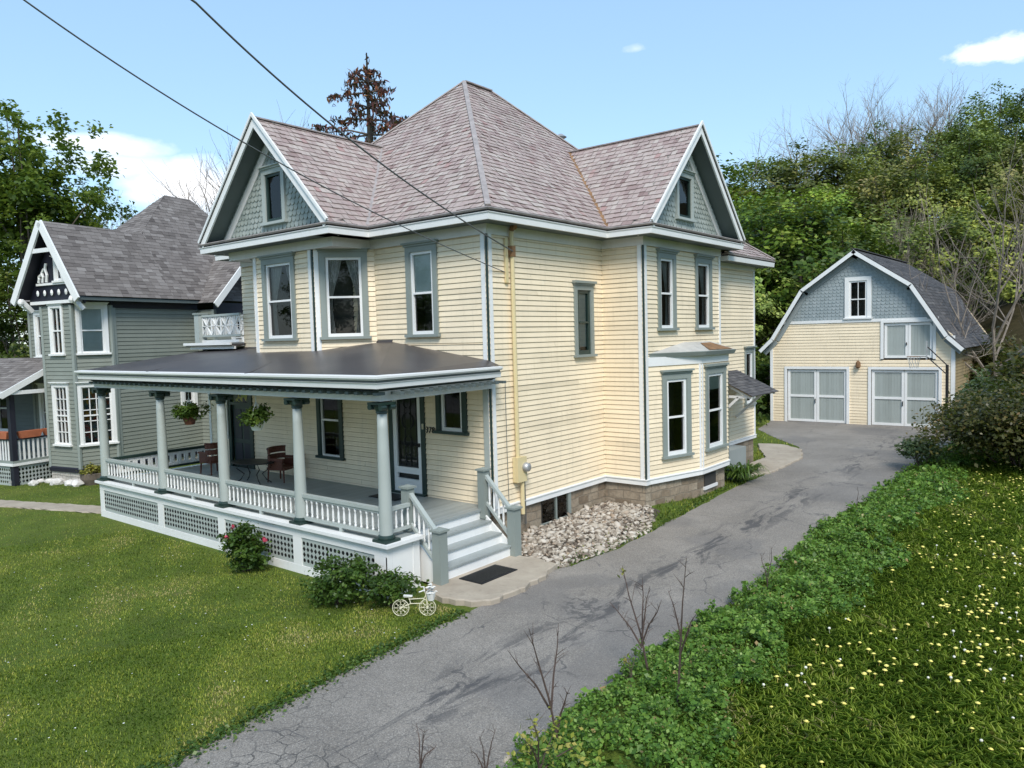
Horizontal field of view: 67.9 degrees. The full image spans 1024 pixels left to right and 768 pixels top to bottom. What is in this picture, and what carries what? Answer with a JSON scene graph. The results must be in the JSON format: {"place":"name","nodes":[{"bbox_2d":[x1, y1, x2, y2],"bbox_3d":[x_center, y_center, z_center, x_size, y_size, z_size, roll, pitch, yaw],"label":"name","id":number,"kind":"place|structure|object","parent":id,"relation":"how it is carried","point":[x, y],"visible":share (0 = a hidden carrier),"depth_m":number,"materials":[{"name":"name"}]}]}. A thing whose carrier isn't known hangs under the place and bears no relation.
{"place":"outdoors","nodes":[
{"label":"outdoors","id":0,"kind":"place"},
{"bbox_2d":[0,500,100,513],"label":"path","id":1,"kind":"structure","parent":0,"point":[53,506],"depth_m":20.83,"materials":[{"name":"concrete"}]},
{"bbox_2d":[0,207,1023,767],"bbox_3d":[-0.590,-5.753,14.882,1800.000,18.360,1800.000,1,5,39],"label":"ground","id":2,"kind":"structure","parent":0,"point":[58,521],"depth_m":12.03,"materials":[{"name":"green plant"}]},
{"bbox_2d":[0,260,29,357],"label":"broadleaf tree","id":3,"kind":"object","parent":2,"relation":"on","point":[12,349],"visible":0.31,"depth_m":43.58,"materials":[{"name":"green plant"}]},
{"bbox_2d":[0,99,126,335],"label":"broadleaf tree","id":4,"kind":"object","parent":2,"relation":"on","point":[25,204],"visible":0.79,"depth_m":46.02,"materials":[{"name":"green plant"}]},
{"bbox_2d":[10,173,137,335],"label":"broadleaf tree","id":5,"kind":"object","parent":2,"relation":"on","point":[126,210],"visible":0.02,"depth_m":53.03,"materials":[{"name":"green plant"}]},
{"bbox_2d":[79,462,100,485],"bbox_3d":[-13.427,2.841,24.251,0.791,0.711,0.962,1,5,39],"label":"barrel planter","id":6,"kind":"object","parent":2,"relation":"on","point":[86,478],"visible":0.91,"depth_m":24.02,"materials":[{"name":"grey plant"}]},
{"bbox_2d":[0,195,244,485],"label":"grey house","id":7,"kind":"structure","parent":2,"relation":"on","point":[146,282],"depth_m":25.02,"materials":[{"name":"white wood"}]},
{"bbox_2d":[33,310,41,357],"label":"window","id":8,"kind":"structure","parent":7,"relation":"in","point":[36,316],"depth_m":26.27,"materials":[{"name":"white paint"}]},
{"bbox_2d":[34,383,46,437],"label":"window","id":9,"kind":"structure","parent":7,"relation":"in","point":[41,396],"depth_m":26.41,"materials":[{"name":"white paint"}]},
{"bbox_2d":[44,302,65,355],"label":"window","id":10,"kind":"structure","parent":7,"relation":"in","point":[51,306],"depth_m":24.21,"materials":[{"name":"white paint"}]},
{"bbox_2d":[48,382,90,446],"bbox_3d":[-14.308,0.970,24.552,0.998,2.093,0.675,0,4,27],"label":"window","id":11,"kind":"structure","parent":7,"relation":"in","point":[55,386],"depth_m":24.39,"materials":[{"name":"white paint"}]},
{"bbox_2d":[74,302,111,354],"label":"window","id":12,"kind":"structure","parent":7,"relation":"in","point":[92,333],"depth_m":24.26,"materials":[{"name":"white paint"}]},
{"bbox_2d":[75,381,118,446],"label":"window","id":13,"kind":"structure","parent":7,"relation":"in","point":[113,440],"depth_m":24.29,"materials":[{"name":"white paint"}]},
{"bbox_2d":[143,126,234,212],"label":"bare tree","id":14,"kind":"object","parent":2,"relation":"on","point":[200,178],"visible":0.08,"depth_m":58.37,"materials":[{"name":"brown plant"}]},
{"bbox_2d":[0,464,461,767],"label":"lawn grass","id":15,"kind":"structure","parent":2,"relation":"on","point":[150,670],"depth_m":10.71,"materials":[{"name":"green plant"}]},
{"bbox_2d":[216,520,273,571],"bbox_3d":[-5.127,3.124,14.501,1.028,1.036,1.072,1,5,39],"label":"flowering shrub","id":16,"kind":"object","parent":2,"relation":"on","point":[245,550],"visible":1,"depth_m":14.36,"materials":[{"name":"green plant"}]},
{"bbox_2d":[290,550,383,608],"bbox_3d":[-2.864,3.214,12.504,1.314,0.986,1.171,-4,4,-36],"label":"leafy shrub","id":17,"kind":"object","parent":2,"relation":"on","point":[332,587],"visible":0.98,"depth_m":12.42,"materials":[{"name":"green plant"}]},
{"bbox_2d":[308,53,408,142],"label":"spruce tree","id":18,"kind":"object","parent":2,"relation":"on","point":[368,80],"visible":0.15,"depth_m":46.68,"materials":[{"name":"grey plant"}]},
{"bbox_2d":[355,566,428,607],"bbox_3d":[-2.002,3.317,12.450,1.170,0.742,1.037,-1,4,8],"label":"leafy shrub","id":19,"kind":"object","parent":2,"relation":"on","point":[391,585],"visible":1,"depth_m":12.24,"materials":[{"name":"green plant"}]},
{"bbox_2d":[392,583,437,615],"bbox_3d":[-1.520,3.387,11.898,0.724,0.488,0.257,-1,4,1],"label":"bicycle planter","id":20,"kind":"object","parent":2,"relation":"on","point":[430,594],"visible":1,"depth_m":11.90,"materials":[{"name":"white metal"}]},
{"bbox_2d":[74,80,777,598],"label":"yellow house","id":21,"kind":"structure","parent":2,"relation":"on","point":[592,342],"depth_m":17.36,"materials":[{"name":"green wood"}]},
{"bbox_2d":[171,392,213,424],"bbox_3d":[-7.078,0.532,16.722,0.902,0.735,0.687,-1,4,10],"label":"hanging basket","id":22,"kind":"object","parent":21,"relation":"hanging from","point":[188,413],"visible":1,"depth_m":16.70,"materials":[{"name":"green wicker"}]},
{"bbox_2d":[198,442,217,474],"bbox_3d":[-7.912,1.950,20.208,0.571,0.847,0.676,1,4,35],"label":"porch chair","id":23,"kind":"object","parent":21,"relation":"on","point":[205,458],"visible":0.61,"depth_m":19.93,"materials":[{"name":"brown wood"}]},
{"bbox_2d":[232,405,250,467],"bbox_3d":[-7.435,1.443,21.031,0.920,1.730,0.052,1,5,39],"label":"front door","id":24,"kind":"structure","parent":21,"relation":"in","point":[242,450],"depth_m":21.06,"materials":[{"name":"green paint"}]},
{"bbox_2d":[231,459,273,484],"bbox_3d":[-6.364,2.168,18.700,1.240,0.542,0.752,0,4,27],"label":"porch table","id":25,"kind":"object","parent":21,"relation":"on","point":[247,462],"visible":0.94,"depth_m":18.61,"materials":[{"name":"black metal"}]},
{"bbox_2d":[236,395,274,430],"bbox_3d":[-5.088,0.568,15.117,0.710,0.711,0.684,1,5,39],"label":"hanging basket","id":26,"kind":"object","parent":21,"relation":"hanging from","point":[257,418],"visible":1,"depth_m":15.04,"materials":[{"name":"green plant"}]},
{"bbox_2d":[23,0,504,271],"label":"overhead cable","id":27,"kind":"object","parent":21,"relation":"attached to","point":[51,19],"visible":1,"depth_m":9.56,"materials":[{"name":"black rubber"}]},
{"bbox_2d":[256,162,287,226],"bbox_3d":[-5.356,-4.368,17.742,1.018,1.387,0.675,1,5,39],"label":"window","id":28,"kind":"structure","parent":21,"relation":"in","point":[273,186],"depth_m":17.74,"materials":[{"name":"green paint"}]},
{"bbox_2d":[257,251,298,340],"bbox_3d":[-5.297,-2.012,17.967,1.380,2.055,0.675,1,5,39],"label":"window","id":29,"kind":"structure","parent":21,"relation":"in","point":[278,274],"depth_m":18.09,"materials":[{"name":"grey glass"}]},
{"bbox_2d":[266,445,293,482],"bbox_3d":[-5.732,1.979,18.835,0.571,0.847,0.676,0,4,20],"label":"porch chair","id":30,"kind":"object","parent":21,"relation":"on","point":[283,465],"visible":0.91,"depth_m":18.83,"materials":[{"name":"brown wood"}]},
{"bbox_2d":[315,398,345,460],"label":"window","id":31,"kind":"structure","parent":21,"relation":"in","point":[329,412],"depth_m":18.77,"materials":[{"name":"black glass"}]},
{"bbox_2d":[315,248,371,339],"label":"window","id":32,"kind":"structure","parent":21,"relation":"in","point":[340,269],"depth_m":17.14,"materials":[{"name":"glass"}]},
{"bbox_2d":[191,0,512,251],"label":"overhead cable","id":33,"kind":"object","parent":21,"relation":"attached to","point":[265,68],"visible":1,"depth_m":10.47,"materials":[{"name":"black rubber"}]},
{"bbox_2d":[392,397,421,493],"bbox_3d":[-2.291,1.249,16.856,0.900,2.370,0.244,1,5,39],"label":"screen door","id":34,"kind":"structure","parent":21,"relation":"in","point":[406,414],"depth_m":16.96,"materials":[{"name":"white paint"}]},
{"bbox_2d":[400,239,440,337],"bbox_3d":[-1.771,-2.012,16.416,1.058,2.065,0.675,1,5,39],"label":"window","id":35,"kind":"structure","parent":21,"relation":"in","point":[421,270],"depth_m":16.36,"materials":[{"name":"green paint"}]},
{"bbox_2d":[433,392,469,435],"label":"window","id":36,"kind":"structure","parent":21,"relation":"in","point":[451,410],"depth_m":16.12,"materials":[{"name":"green paint"}]},
{"bbox_2d":[540,492,570,524],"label":"basement window","id":37,"kind":"structure","parent":21,"relation":"in","point":[553,508],"depth_m":17.11,"materials":[{"name":"black glass"}]},
{"bbox_2d":[572,280,597,357],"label":"window","id":38,"kind":"structure","parent":21,"relation":"in","point":[583,293],"depth_m":17.88,"materials":[{"name":"green paint"}]},
{"bbox_2d":[655,248,679,330],"bbox_3d":[3.602,-2.276,18.743,0.675,2.005,1.040,1,5,39],"label":"window","id":39,"kind":"structure","parent":21,"relation":"in","point":[666,258],"depth_m":18.82,"materials":[{"name":"green paint"}]},
{"bbox_2d":[660,368,694,459],"bbox_3d":[3.888,0.727,18.777,0.675,2.193,1.120,3,6,54],"label":"window","id":40,"kind":"structure","parent":21,"relation":"in","point":[676,383],"depth_m":18.79,"materials":[{"name":"green paint"}]},
{"bbox_2d":[675,168,696,222],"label":"window","id":41,"kind":"structure","parent":21,"relation":"in","point":[684,194],"depth_m":19.50,"materials":[{"name":"green paint"}]},
{"bbox_2d":[678,254,714,330],"bbox_3d":[4.910,-2.411,20.368,0.675,2.005,1.100,1,5,39],"label":"window","id":42,"kind":"structure","parent":21,"relation":"in","point":[703,263],"depth_m":20.47,"materials":[{"name":"green paint"}]},
{"bbox_2d":[704,362,728,451],"bbox_3d":[5.118,0.589,19.935,0.675,2.261,1.340,1,5,39],"label":"window","id":43,"kind":"structure","parent":21,"relation":"in","point":[715,374],"depth_m":20.10,"materials":[{"name":"green paint"}]},
{"bbox_2d":[743,346,756,405],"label":"window","id":44,"kind":"structure","parent":21,"relation":"in","point":[749,357],"depth_m":23.94,"materials":[{"name":"green paint"}]},
{"bbox_2d":[136,475,759,767],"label":"edge weeds","id":45,"kind":"object","parent":2,"relation":"on","point":[226,726],"visible":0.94,"depth_m":9.60,"materials":[{"name":"green plant"}]},
{"bbox_2d":[425,555,557,606],"bbox_3d":[-0.266,3.569,13.517,1.522,0.300,2.677,1,5,39],"label":"concrete pad","id":46,"kind":"object","parent":2,"relation":"on","point":[524,577],"visible":0.49,"depth_m":13.06,"materials":[{"name":"beige concrete"}]},
{"bbox_2d":[459,564,517,584],"bbox_3d":[-0.417,3.404,13.626,0.537,0.020,0.989,1,5,39],"label":"door mat","id":47,"kind":"object","parent":46,"relation":"on","point":[488,574],"depth_m":13.57,"materials":[{"name":"black rubber"}]},
{"bbox_2d":[507,623,570,737],"bbox_3d":[0.368,3.167,7.876,0.599,1.426,0.738,1,5,39],"label":"bare sapling","id":48,"kind":"object","parent":2,"relation":"on","point":[548,697],"visible":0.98,"depth_m":7.88,"materials":[{"name":"brown wood"}]},
{"bbox_2d":[506,706,601,767],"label":"leafy sapling","id":49,"kind":"object","parent":2,"relation":"on","point":[530,743],"visible":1,"depth_m":7.20,"materials":[{"name":"green plant"}]},
{"bbox_2d":[521,502,659,562],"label":"soil","id":50,"kind":"structure","parent":2,"relation":"on","point":[654,513],"depth_m":15.96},
{"bbox_2d":[521,500,655,567],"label":"river stones","id":51,"kind":"object","parent":50,"relation":"on","point":[607,513],"visible":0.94,"depth_m":16.10,"materials":[{"name":"beige stone"}]},
{"bbox_2d":[610,566,661,669],"bbox_3d":[1.534,3.005,9.583,0.481,1.479,0.701,-3,4,-19],"label":"bare sapling","id":52,"kind":"object","parent":2,"relation":"on","point":[641,644],"visible":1,"depth_m":9.54,"materials":[{"name":"brown plant"}]},
{"bbox_2d":[563,421,792,565],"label":"verge grass","id":53,"kind":"structure","parent":2,"relation":"on","point":[754,459],"depth_m":19.20,"materials":[{"name":"green plant"}]},
{"bbox_2d":[662,558,697,706],"bbox_3d":[1.925,2.844,8.509,0.476,1.906,0.420,1,5,39],"label":"bare sapling","id":54,"kind":"object","parent":2,"relation":"on","point":[680,642],"visible":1,"depth_m":8.48,"materials":[{"name":"brown wood"}]},
{"bbox_2d":[724,462,769,479],"bbox_3d":[6.395,2.410,21.208,1.705,0.444,1.588,1,5,39],"label":"daylily clump","id":55,"kind":"object","parent":2,"relation":"on","point":[740,472],"visible":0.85,"depth_m":20.99,"materials":[{"name":"green plant"}]},
{"bbox_2d":[496,440,1001,767],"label":"ground cover vine","id":56,"kind":"object","parent":2,"relation":"on","point":[758,621],"visible":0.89,"depth_m":10.13,"materials":[{"name":"green plant"}]},
{"bbox_2d":[531,471,973,767],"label":"bank grass","id":57,"kind":"structure","parent":2,"relation":"on","point":[714,668],"depth_m":10.21,"materials":[{"name":"green plant"}]},
{"bbox_2d":[716,152,801,229],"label":"hill tree","id":58,"kind":"object","parent":2,"relation":"on","point":[733,170],"visible":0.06,"depth_m":73.10,"materials":[{"name":"green plant"}]},
{"bbox_2d":[728,154,802,200],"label":"hill tree","id":59,"kind":"object","parent":2,"relation":"on","point":[761,165],"visible":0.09,"depth_m":78.23,"materials":[{"name":"green plant"}]},
{"bbox_2d":[732,197,810,341],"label":"hill tree","id":60,"kind":"object","parent":2,"relation":"on","point":[760,279],"visible":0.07,"depth_m":42.46,"materials":[{"name":"green plant"}]},
{"bbox_2d":[755,344,787,413],"bbox_3d":[11.781,-0.073,37.127,3.525,3.990,3.108,1,5,39],"label":"wild bush","id":61,"kind":"object","parent":2,"relation":"on","point":[761,374],"visible":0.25,"depth_m":36.47,"materials":[{"name":"green plant"}]},
{"bbox_2d":[730,189,827,264],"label":"hill tree","id":62,"kind":"object","parent":2,"relation":"on","point":[747,221],"visible":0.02,"depth_m":56.48,"materials":[{"name":"green plant"}]},
{"bbox_2d":[755,267,810,363],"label":"hill tree","id":63,"kind":"object","parent":2,"relation":"on","point":[763,338],"visible":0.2,"depth_m":40.86,"materials":[{"name":"green plant"}]},
{"bbox_2d":[731,137,846,226],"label":"hill tree","id":64,"kind":"object","parent":2,"relation":"on","point":[784,179],"visible":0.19,"depth_m":71.70,"materials":[{"name":"green plant"}]},
{"bbox_2d":[728,183,861,264],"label":"hill tree","id":65,"kind":"object","parent":2,"relation":"on","point":[743,194],"visible":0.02,"depth_m":63.72,"materials":[{"name":"green plant"}]},
{"bbox_2d":[731,109,867,188],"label":"bare tree","id":66,"kind":"object","parent":2,"relation":"on","point":[789,152],"visible":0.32,"depth_m":83.68,"materials":[{"name":"brown plant"}]},
{"bbox_2d":[751,75,892,191],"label":"bare tree","id":67,"kind":"object","parent":2,"relation":"on","point":[819,127],"visible":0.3,"depth_m":84.15,"materials":[{"name":"brown plant"}]},
{"bbox_2d":[733,182,918,347],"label":"hill tree","id":68,"kind":"object","parent":2,"relation":"on","point":[799,238],"visible":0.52,"depth_m":41.30,"materials":[{"name":"green plant"}]},
{"bbox_2d":[758,138,903,211],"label":"hill tree","id":69,"kind":"object","parent":2,"relation":"on","point":[849,165],"visible":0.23,"depth_m":71.87,"materials":[{"name":"green plant"}]},
{"bbox_2d":[779,182,883,264],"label":"hill tree","id":70,"kind":"object","parent":2,"relation":"on","point":[838,197],"visible":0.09,"depth_m":59.05,"materials":[{"name":"green plant"}]},
{"bbox_2d":[783,100,919,175],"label":"bare tree","id":71,"kind":"object","parent":2,"relation":"on","point":[847,132],"visible":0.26,"depth_m":91.64,"materials":[{"name":"brown plant"}]},
{"bbox_2d":[683,452,1023,767],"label":"meadow grass","id":72,"kind":"structure","parent":2,"relation":"on","point":[951,702],"depth_m":9.23,"materials":[{"name":"green plant"}]},
{"bbox_2d":[778,216,929,285],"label":"hill tree","id":73,"kind":"object","parent":2,"relation":"on","point":[866,241],"visible":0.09,"depth_m":43.02,"materials":[{"name":"green plant"}]},
{"bbox_2d":[820,88,926,168],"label":"bare tree","id":74,"kind":"object","parent":2,"relation":"on","point":[873,128],"visible":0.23,"depth_m":87.35,"materials":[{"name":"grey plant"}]},
{"bbox_2d":[835,119,913,194],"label":"hill tree","id":75,"kind":"object","parent":2,"relation":"on","point":[861,150],"visible":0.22,"depth_m":81.28,"materials":[{"name":"green plant"}]},
{"bbox_2d":[818,75,934,166],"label":"bare tree","id":76,"kind":"object","parent":2,"relation":"on","point":[858,123],"visible":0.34,"depth_m":87.72,"materials":[{"name":"brown plant"}]},
{"bbox_2d":[759,248,997,427],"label":"barn","id":77,"kind":"structure","parent":2,"relation":"on","point":[856,327],"depth_m":31.85,"materials":[{"name":"yellow paint"}]},
{"bbox_2d":[788,369,845,422],"bbox_3d":[13.244,0.502,33.023,2.500,2.310,0.150,1,5,39],"label":"garage door","id":78,"kind":"structure","parent":77,"relation":"in","point":[814,395],"depth_m":32.99,"materials":[{"name":"paint"}]},
{"bbox_2d":[843,276,872,319],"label":"window","id":79,"kind":"structure","parent":77,"relation":"in","point":[858,290],"depth_m":31.86,"materials":[{"name":"white paint"}]},
{"bbox_2d":[872,369,938,427],"bbox_3d":[15.934,0.567,30.864,2.480,2.310,0.150,1,5,39],"label":"garage door","id":80,"kind":"structure","parent":77,"relation":"in","point":[895,393],"depth_m":30.87,"materials":[{"name":"paint"}]},
{"bbox_2d":[884,322,932,357],"bbox_3d":[15.975,-1.765,30.637,1.800,1.450,0.150,1,5,39],"label":"loft door","id":81,"kind":"structure","parent":77,"relation":"in","point":[901,339],"depth_m":30.62,"materials":[{"name":"paint"}]},
{"bbox_2d":[817,154,959,248],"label":"hill tree","id":82,"kind":"object","parent":2,"relation":"on","point":[874,179],"visible":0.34,"depth_m":58.70,"materials":[{"name":"green plant"}]},
{"bbox_2d":[817,201,986,306],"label":"hill tree","id":83,"kind":"object","parent":2,"relation":"on","point":[917,243],"visible":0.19,"depth_m":44.95,"materials":[{"name":"green plant"}]},
{"bbox_2d":[877,208,933,271],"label":"tree","id":84,"kind":"object","parent":2,"relation":"on","point":[907,258],"visible":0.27,"depth_m":43.51,"materials":[{"name":"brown plant"}]},
{"bbox_2d":[868,122,967,215],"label":"hill tree","id":85,"kind":"object","parent":2,"relation":"on","point":[908,149],"visible":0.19,"depth_m":77.48,"materials":[{"name":"green plant"}]},
{"bbox_2d":[852,153,990,253],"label":"hill tree","id":86,"kind":"object","parent":2,"relation":"on","point":[923,180],"visible":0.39,"depth_m":57.38,"materials":[{"name":"green plant"}]},
{"bbox_2d":[894,432,953,466],"bbox_3d":[11.943,1.946,22.060,1.463,1.167,1.578,-1,4,11],"label":"pale shrub","id":87,"kind":"object","parent":2,"relation":"on","point":[909,448],"visible":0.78,"depth_m":21.90,"materials":[{"name":"green plant"}]},
{"bbox_2d":[880,81,971,219],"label":"bare tree","id":88,"kind":"object","parent":2,"relation":"on","point":[933,120],"visible":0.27,"depth_m":90.21,"materials":[{"name":"grey plant"}]},
{"bbox_2d":[879,79,996,170],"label":"bare tree","id":89,"kind":"object","parent":2,"relation":"on","point":[934,122],"visible":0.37,"depth_m":88.80,"materials":[{"name":"grey plant"}]},
{"bbox_2d":[887,219,995,312],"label":"hill tree","id":90,"kind":"object","parent":2,"relation":"on","point":[950,250],"visible":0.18,"depth_m":46.18,"materials":[{"name":"green plant"}]},
{"bbox_2d":[880,183,1007,322],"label":"bare tree","id":91,"kind":"object","parent":2,"relation":"on","point":[931,272],"visible":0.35,"depth_m":45.24,"materials":[{"name":"brown plant"}]},
{"bbox_2d":[894,188,1023,310],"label":"hill tree","id":92,"kind":"object","parent":2,"relation":"on","point":[991,253],"visible":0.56,"depth_m":45.65,"materials":[{"name":"green plant"}]},
{"bbox_2d":[900,129,1023,378],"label":"bare tree","id":93,"kind":"object","parent":2,"relation":"on","point":[993,328],"visible":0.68,"depth_m":30.87,"materials":[{"name":"brown plant"}]},
{"bbox_2d":[902,104,1023,196],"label":"hill tree","id":94,"kind":"object","parent":2,"relation":"on","point":[958,135],"visible":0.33,"depth_m":72.94,"materials":[{"name":"green plant"}]},
{"bbox_2d":[906,365,1023,467],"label":"dark bush","id":95,"kind":"object","parent":2,"relation":"on","point":[994,422],"visible":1,"depth_m":20.79,"materials":[{"name":"green plant"}]},
{"bbox_2d":[927,225,1002,349],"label":"bare tree","id":96,"kind":"object","parent":2,"relation":"on","point":[956,274],"visible":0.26,"depth_m":41.31,"materials":[{"name":"brown plant"}]},
{"bbox_2d":[910,129,1020,242],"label":"hill tree","id":97,"kind":"object","parent":2,"relation":"on","point":[970,154],"visible":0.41,"depth_m":58.65,"materials":[{"name":"green plant"}]},
{"bbox_2d":[940,81,1023,167],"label":"hill tree","id":98,"kind":"object","parent":2,"relation":"on","point":[1004,104],"visible":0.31,"depth_m":79.53,"materials":[{"name":"green plant"}]},
{"bbox_2d":[944,123,1023,260],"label":"hill tree","id":99,"kind":"object","parent":2,"relation":"on","point":[1017,154],"visible":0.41,"depth_m":58.15,"materials":[{"name":"green plant"}]},
{"bbox_2d":[952,364,1019,405],"bbox_3d":[15.430,0.798,24.717,2.031,2.859,2.467,1,5,39],"label":"pale shrub","id":100,"kind":"object","parent":2,"relation":"on","point":[972,383],"visible":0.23,"depth_m":24.63,"materials":[{"name":"green plant"}]},
{"bbox_2d":[949,335,1023,406],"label":"wild bush","id":101,"kind":"object","parent":2,"relation":"on","point":[1010,363],"visible":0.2,"depth_m":26.80,"materials":[{"name":"green plant"}]},
{"bbox_2d":[968,326,1023,381],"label":"wild bush","id":102,"kind":"object","parent":2,"relation":"on","point":[985,360],"visible":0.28,"depth_m":32.64,"materials":[{"name":"green plant"}]},
{"bbox_2d":[970,161,1023,272],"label":"hill tree","id":103,"kind":"object","parent":2,"relation":"on","point":[1020,195],"visible":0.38,"depth_m":47.06,"materials":[{"name":"green plant"}]},
{"bbox_2d":[1001,88,1023,161],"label":"hill tree","id":104,"kind":"object","parent":2,"relation":"on","point":[1019,113],"visible":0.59,"depth_m":74.58,"materials":[{"name":"green plant"}]},
{"bbox_2d":[0,0,1023,345],"label":"sky","id":105,"kind":"structure","parent":0,"point":[591,72],"materials":[{"name":"blue"}]},
{"bbox_2d":[166,421,950,767],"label":"driveway","id":106,"kind":"structure","parent":0,"point":[458,687],"depth_m":10.95,"materials":[{"name":"grey asphalt"}]},
{"bbox_2d":[907,341,948,438],"bbox_3d":[14.927,0.246,27.408,0.850,3.570,1.176,-3,4,-29],"label":"basketball hoop","id":107,"kind":"object","parent":106,"relation":"on","point":[946,380],"visible":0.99,"depth_m":27.11,"materials":[{"name":"black metal"}]},
{"bbox_2d":[749,443,802,475],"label":"side path","id":108,"kind":"structure","parent":0,"point":[778,457],"depth_m":24.63,"materials":[{"name":"concrete"}]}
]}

